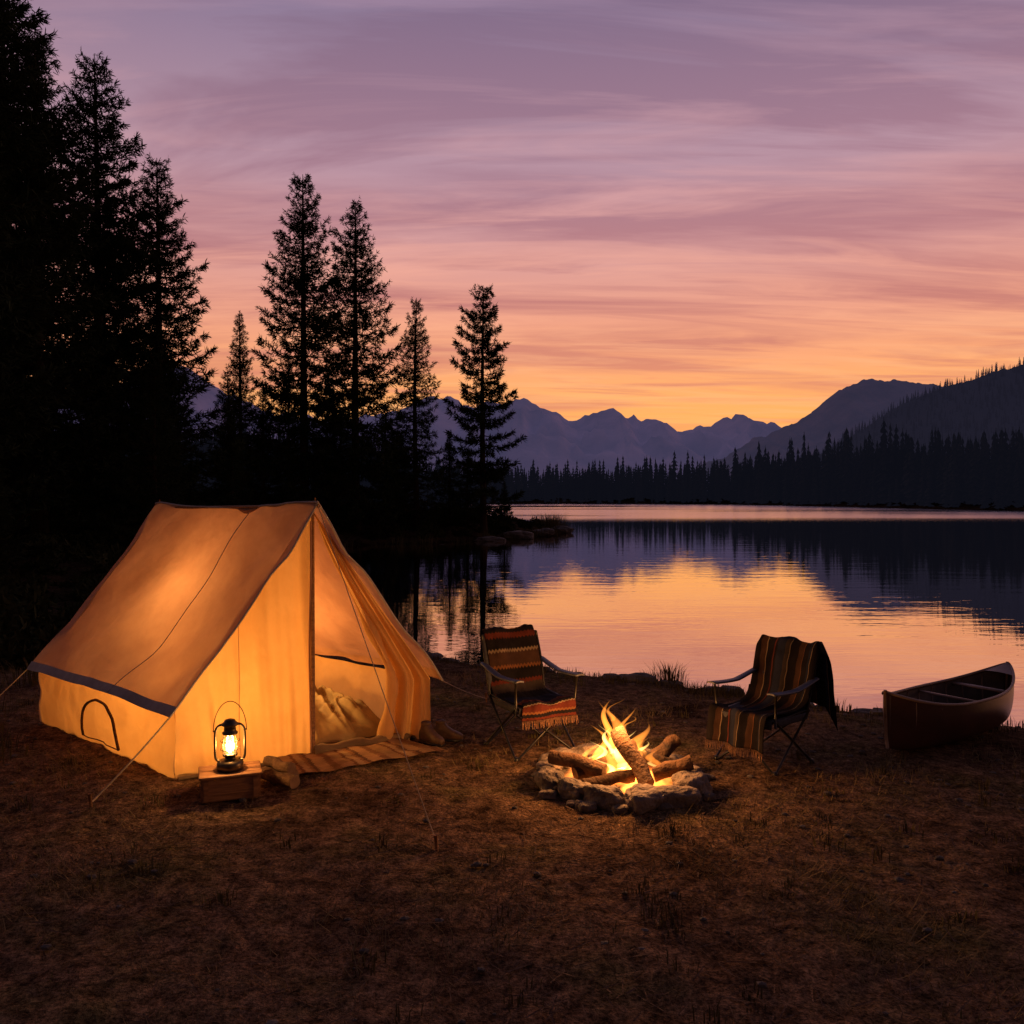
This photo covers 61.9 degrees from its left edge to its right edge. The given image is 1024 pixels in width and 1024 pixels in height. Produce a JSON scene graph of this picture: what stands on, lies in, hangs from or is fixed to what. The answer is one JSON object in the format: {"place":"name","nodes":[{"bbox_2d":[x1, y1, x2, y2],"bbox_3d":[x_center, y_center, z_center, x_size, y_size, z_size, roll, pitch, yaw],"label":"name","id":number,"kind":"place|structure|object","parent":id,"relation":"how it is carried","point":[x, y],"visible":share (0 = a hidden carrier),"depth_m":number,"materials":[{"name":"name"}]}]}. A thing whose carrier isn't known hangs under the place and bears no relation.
{"place":"outdoors","nodes":[
{"label":"outdoors","id":0,"kind":"place"},
{"bbox_2d":[58,366,780,490],"bbox_3d":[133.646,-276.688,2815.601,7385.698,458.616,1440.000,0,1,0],"label":"mountain range","id":1,"kind":"structure","parent":0,"point":[609,436],"depth_m":2632.26,"materials":[{"name":"stone"}]},
{"bbox_2d":[0,498,1023,1023],"bbox_3d":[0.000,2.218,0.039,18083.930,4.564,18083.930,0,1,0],"label":"ground","id":2,"kind":"structure","parent":0,"point":[90,1000],"depth_m":3.97,"materials":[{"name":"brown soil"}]},
{"bbox_2d":[11,118,88,514],"bbox_3d":[-16.325,-6.944,27.034,6.569,15.216,6.328,1,1,41],"label":"pine tree","id":3,"kind":"object","parent":2,"relation":"on","point":[45,385],"visible":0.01,"depth_m":27.55,"materials":[{"name":"green plant"}]},
{"bbox_2d":[0,0,104,514],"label":"pine tree","id":4,"kind":"object","parent":2,"relation":"on","point":[31,315],"visible":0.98,"depth_m":19.53,"materials":[{"name":"green plant"}]},
{"bbox_2d":[0,0,121,532],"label":"pine tree","id":5,"kind":"object","parent":2,"relation":"on","point":[34,20],"visible":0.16,"depth_m":24.23,"materials":[{"name":"green plant"}]},
{"bbox_2d":[0,21,136,535],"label":"pine tree","id":6,"kind":"object","parent":2,"relation":"on","point":[43,517],"visible":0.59,"depth_m":23.18,"materials":[{"name":"green plant"}]},
{"bbox_2d":[0,48,187,525],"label":"pine tree","id":7,"kind":"object","parent":2,"relation":"on","point":[97,135],"visible":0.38,"depth_m":27.46,"materials":[{"name":"green plant"}]},
{"bbox_2d":[50,223,176,517],"bbox_3d":[-15.130,-5.370,32.007,4.638,12.115,4.936,1,1,33],"label":"pine tree","id":8,"kind":"object","parent":2,"relation":"on","point":[105,324],"visible":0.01,"depth_m":31.48,"materials":[{"name":"green plant"}]},
{"bbox_2d":[100,363,197,548],"bbox_3d":[-9.748,-1.393,22.922,2.610,5.334,2.620,1,1,33],"label":"spruce tree","id":9,"kind":"object","parent":2,"relation":"on","point":[154,488],"visible":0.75,"depth_m":22.71,"materials":[{"name":"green plant"}]},
{"bbox_2d":[115,312,201,523],"bbox_3d":[-12.645,-3.051,29.731,3.707,8.207,3.720,0,1,-25],"label":"spruce tree","id":10,"kind":"object","parent":2,"relation":"on","point":[186,443],"visible":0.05,"depth_m":29.82,"materials":[{"name":"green plant"}]},
{"bbox_2d":[72,152,245,524],"bbox_3d":[-10.876,-5.015,26.292,4.832,12.172,5.016,1,1,37],"label":"pine tree","id":11,"kind":"object","parent":2,"relation":"on","point":[151,258],"visible":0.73,"depth_m":26.10,"materials":[{"name":"green plant"}]},
{"bbox_2d":[138,345,202,491],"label":"fir tree","id":12,"kind":"object","parent":2,"relation":"on","point":[183,444],"visible":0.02,"depth_m":38.32,"materials":[{"name":"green plant"}]},
{"bbox_2d":[202,409,256,505],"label":"fir tree","id":13,"kind":"object","parent":2,"relation":"on","point":[231,477],"visible":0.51,"depth_m":27.92,"materials":[{"name":"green plant"}]},
{"bbox_2d":[198,761,262,802],"bbox_3d":[-1.700,1.628,5.148,0.360,0.150,0.252,0,1,-20],"label":"wooden box","id":14,"kind":"object","parent":2,"relation":"on","point":[217,786],"visible":0.96,"depth_m":5.05,"materials":[{"name":"brown wood"}]},
{"bbox_2d":[213,701,246,772],"bbox_3d":[-1.694,1.347,5.141,0.169,0.409,0.157,1,1,32],"label":"oil lantern","id":15,"kind":"object","parent":14,"relation":"on","point":[230,762],"visible":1,"depth_m":5.12,"materials":[{"name":"metal"}]},
{"bbox_2d":[196,369,267,504],"bbox_3d":[-11.822,-2.570,35.892,3.162,6.976,3.151,0,1,-15],"label":"spruce tree","id":16,"kind":"object","parent":2,"relation":"on","point":[229,389],"visible":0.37,"depth_m":35.83,"materials":[{"name":"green plant"}]},
{"bbox_2d":[209,310,266,501],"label":"fir tree","id":17,"kind":"object","parent":2,"relation":"on","point":[240,365],"visible":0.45,"depth_m":44.72,"materials":[{"name":"green plant"}]},
{"bbox_2d":[0,498,486,850],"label":"canvas tent","id":18,"kind":"object","parent":2,"relation":"on","point":[175,633],"visible":0.96,"depth_m":6.07,"materials":[{"name":"beige fabric"}]},
{"bbox_2d":[80,699,119,750],"bbox_3d":[-2.939,1.491,6.084,0.602,0.313,0.052,1,1,42],"label":"window frame","id":19,"kind":"structure","parent":18,"relation":"in","point":[117,748],"depth_m":6.01,"materials":[{"name":"black fabric"}]},
{"bbox_2d":[315,685,380,744],"bbox_3d":[-1.713,1.496,6.699,1.614,0.322,0.773,1,1,41],"label":"sleeping bag","id":20,"kind":"object","parent":18,"relation":"on","point":[340,716],"visible":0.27,"depth_m":6.38,"materials":[{"name":"fabric"}]},
{"bbox_2d":[242,389,290,504],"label":"fir tree","id":21,"kind":"object","parent":2,"relation":"on","point":[261,479],"visible":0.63,"depth_m":36.79,"materials":[{"name":"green plant"}]},
{"bbox_2d":[261,756,299,788],"bbox_3d":[-1.451,1.633,5.389,0.345,0.140,0.184,1,1,37],"label":"firewood","id":22,"kind":"object","parent":2,"relation":"on","point":[277,770],"visible":0.99,"depth_m":5.32,"materials":[{"name":"brown wood"}]},
{"bbox_2d":[268,359,308,498],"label":"fir tree","id":23,"kind":"object","parent":2,"relation":"on","point":[283,436],"visible":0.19,"depth_m":49.73,"materials":[{"name":"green plant"}]},
{"bbox_2d":[121,424,479,510],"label":"background forest","id":24,"kind":"object","parent":2,"relation":"on","point":[363,482],"visible":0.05,"depth_m":62.11,"materials":[{"name":"plant"}]},
{"bbox_2d":[241,173,373,518],"bbox_3d":[-9.111,-7.106,37.916,5.945,16.053,5.587,0,1,-17],"label":"pine tree","id":25,"kind":"object","parent":2,"relation":"on","point":[303,405],"visible":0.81,"depth_m":37.39,"materials":[{"name":"green plant"}]},
{"bbox_2d":[296,197,421,532],"bbox_3d":[-7.170,-6.547,38.222,5.932,15.114,5.714,1,1,27],"label":"pine tree","id":26,"kind":"object","parent":2,"relation":"on","point":[361,448],"visible":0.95,"depth_m":37.77,"materials":[{"name":"green plant"}]},
{"bbox_2d":[278,738,447,773],"bbox_3d":[-1.058,1.668,5.871,1.154,0.036,0.470,-1,1,-31],"label":"woven rug","id":27,"kind":"object","parent":2,"relation":"on","point":[337,759],"visible":0.88,"depth_m":5.84,"materials":[{"name":"brown fabric"}]},
{"bbox_2d":[365,410,412,524],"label":"fir tree","id":28,"kind":"object","parent":2,"relation":"on","point":[386,438],"visible":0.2,"depth_m":41.78,"materials":[{"name":"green plant"}]},
{"bbox_2d":[371,423,412,520],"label":"spruce tree","id":29,"kind":"object","parent":2,"relation":"on","point":[401,469],"visible":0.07,"depth_m":43.84,"materials":[{"name":"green plant"}]},
{"bbox_2d":[372,297,455,529],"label":"spruce tree","id":30,"kind":"object","parent":2,"relation":"on","point":[412,343],"visible":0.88,"depth_m":40.17,"materials":[{"name":"green plant"}]},
{"bbox_2d":[418,720,445,746],"bbox_3d":[-0.587,1.612,6.219,0.221,0.158,0.079,1,1,36],"label":"hiking boot","id":31,"kind":"object","parent":2,"relation":"on","point":[429,734],"visible":1,"depth_m":6.20,"materials":[{"name":"leather"}]},
{"bbox_2d":[431,430,464,525],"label":"fir tree","id":32,"kind":"object","parent":2,"relation":"on","point":[449,471],"visible":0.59,"depth_m":43.87,"materials":[{"name":"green plant"}]},
{"bbox_2d":[434,719,462,741],"bbox_3d":[-0.474,1.611,6.299,0.221,0.158,0.079,0,1,2],"label":"hiking boot","id":33,"kind":"object","parent":2,"relation":"on","point":[444,730],"visible":0.88,"depth_m":6.27,"materials":[{"name":"leather"}]},
{"bbox_2d":[449,447,479,529],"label":"spruce tree","id":34,"kind":"object","parent":2,"relation":"on","point":[466,516],"visible":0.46,"depth_m":42.92,"materials":[{"name":"green plant"}]},
{"bbox_2d":[441,283,527,533],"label":"pine tree","id":35,"kind":"object","parent":2,"relation":"on","point":[483,474],"visible":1,"depth_m":40.73,"materials":[{"name":"green plant"}]},
{"bbox_2d":[495,482,513,526],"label":"fir tree","id":36,"kind":"object","parent":2,"relation":"on","point":[504,491],"visible":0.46,"depth_m":44.93,"materials":[{"name":"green plant"}]},
{"bbox_2d":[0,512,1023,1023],"bbox_3d":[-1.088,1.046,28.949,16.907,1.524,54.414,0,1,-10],"label":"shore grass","id":37,"kind":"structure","parent":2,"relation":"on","point":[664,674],"depth_m":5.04,"materials":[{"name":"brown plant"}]},
{"bbox_2d":[0,671,1023,1023],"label":"pebbles","id":38,"kind":"object","parent":2,"relation":"on","point":[480,969],"visible":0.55,"depth_m":4.39,"materials":[{"name":"stone"}]},
{"bbox_2d":[480,630,584,761],"bbox_3d":[0.114,1.294,6.152,0.558,0.811,0.640,-1,1,-29],"label":"camping chair","id":39,"kind":"object","parent":2,"relation":"on","point":[500,702],"visible":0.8,"depth_m":6.08,"materials":[{"name":"metal"}]},
{"bbox_2d":[482,624,578,729],"bbox_3d":[0.106,1.169,6.158,0.438,0.623,0.716,-1,1,-29],"label":"striped blanket","id":40,"kind":"object","parent":39,"relation":"on","point":[513,653],"visible":0.97,"depth_m":6.27,"materials":[{"name":"fabric"}]},
{"bbox_2d":[531,726,716,814],"bbox_3d":[0.706,1.465,5.378,1.168,0.597,1.139,0,1,0],"label":"campfire","id":41,"kind":"object","parent":2,"relation":"on","point":[622,772],"visible":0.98,"depth_m":5.20,"materials":[{"name":"stone"}]},
{"bbox_2d":[425,526,882,714],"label":"shore rocks","id":42,"kind":"object","parent":2,"relation":"on","point":[530,535],"visible":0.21,"depth_m":8.81,"materials":[{"name":"stone"}]},
{"bbox_2d":[410,417,1023,509],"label":"distant forest","id":43,"kind":"object","parent":2,"relation":"on","point":[956,474],"visible":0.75,"depth_m":193.01,"materials":[{"name":"plant"}]},
{"bbox_2d":[707,666,819,775],"bbox_3d":[1.744,1.313,5.844,0.618,0.783,0.539,-1,1,-40],"label":"camping chair","id":44,"kind":"object","parent":2,"relation":"on","point":[780,722],"visible":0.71,"depth_m":5.69,"materials":[{"name":"metal"}]},
{"bbox_2d":[705,634,837,762],"bbox_3d":[1.774,1.247,5.849,0.781,0.728,0.565,-1,1,-40],"label":"striped blanket","id":45,"kind":"object","parent":44,"relation":"on","point":[786,663],"visible":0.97,"depth_m":5.87,"materials":[{"name":"fabric"}]},
{"bbox_2d":[881,661,1014,750],"bbox_3d":[3.300,1.446,6.406,1.783,0.449,0.543,-1,1,-35],"label":"canoe","id":46,"kind":"object","parent":2,"relation":"on","point":[948,710],"visible":1,"depth_m":6.08,"materials":[{"name":"brown wood"}]},
{"bbox_2d":[9,0,1023,431],"label":"sky","id":47,"kind":"structure","parent":0,"point":[685,215],"materials":[{"name":"purple"}]},
{"bbox_2d":[344,504,1023,727],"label":"lake water","id":48,"kind":"structure","parent":0,"point":[876,601],"depth_m":18.47,"materials":[{"name":"liquid"}]},
{"bbox_2d":[676,379,943,478],"bbox_3d":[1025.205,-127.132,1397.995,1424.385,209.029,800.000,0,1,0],"label":"forested mountain","id":49,"kind":"structure","parent":0,"point":[837,413],"depth_m":1408.50,"materials":[{"name":"stone"}]},
{"bbox_2d":[819,364,1023,466],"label":"forested hill","id":50,"kind":"structure","parent":0,"point":[959,396],"depth_m":569.78,"materials":[{"name":"plant"}]},
{"bbox_2d":[810,357,1023,460],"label":"hillside forest","id":51,"kind":"object","parent":50,"relation":"on","point":[967,422],"visible":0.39,"depth_m":576.07,"materials":[{"name":"plant"}]}
]}

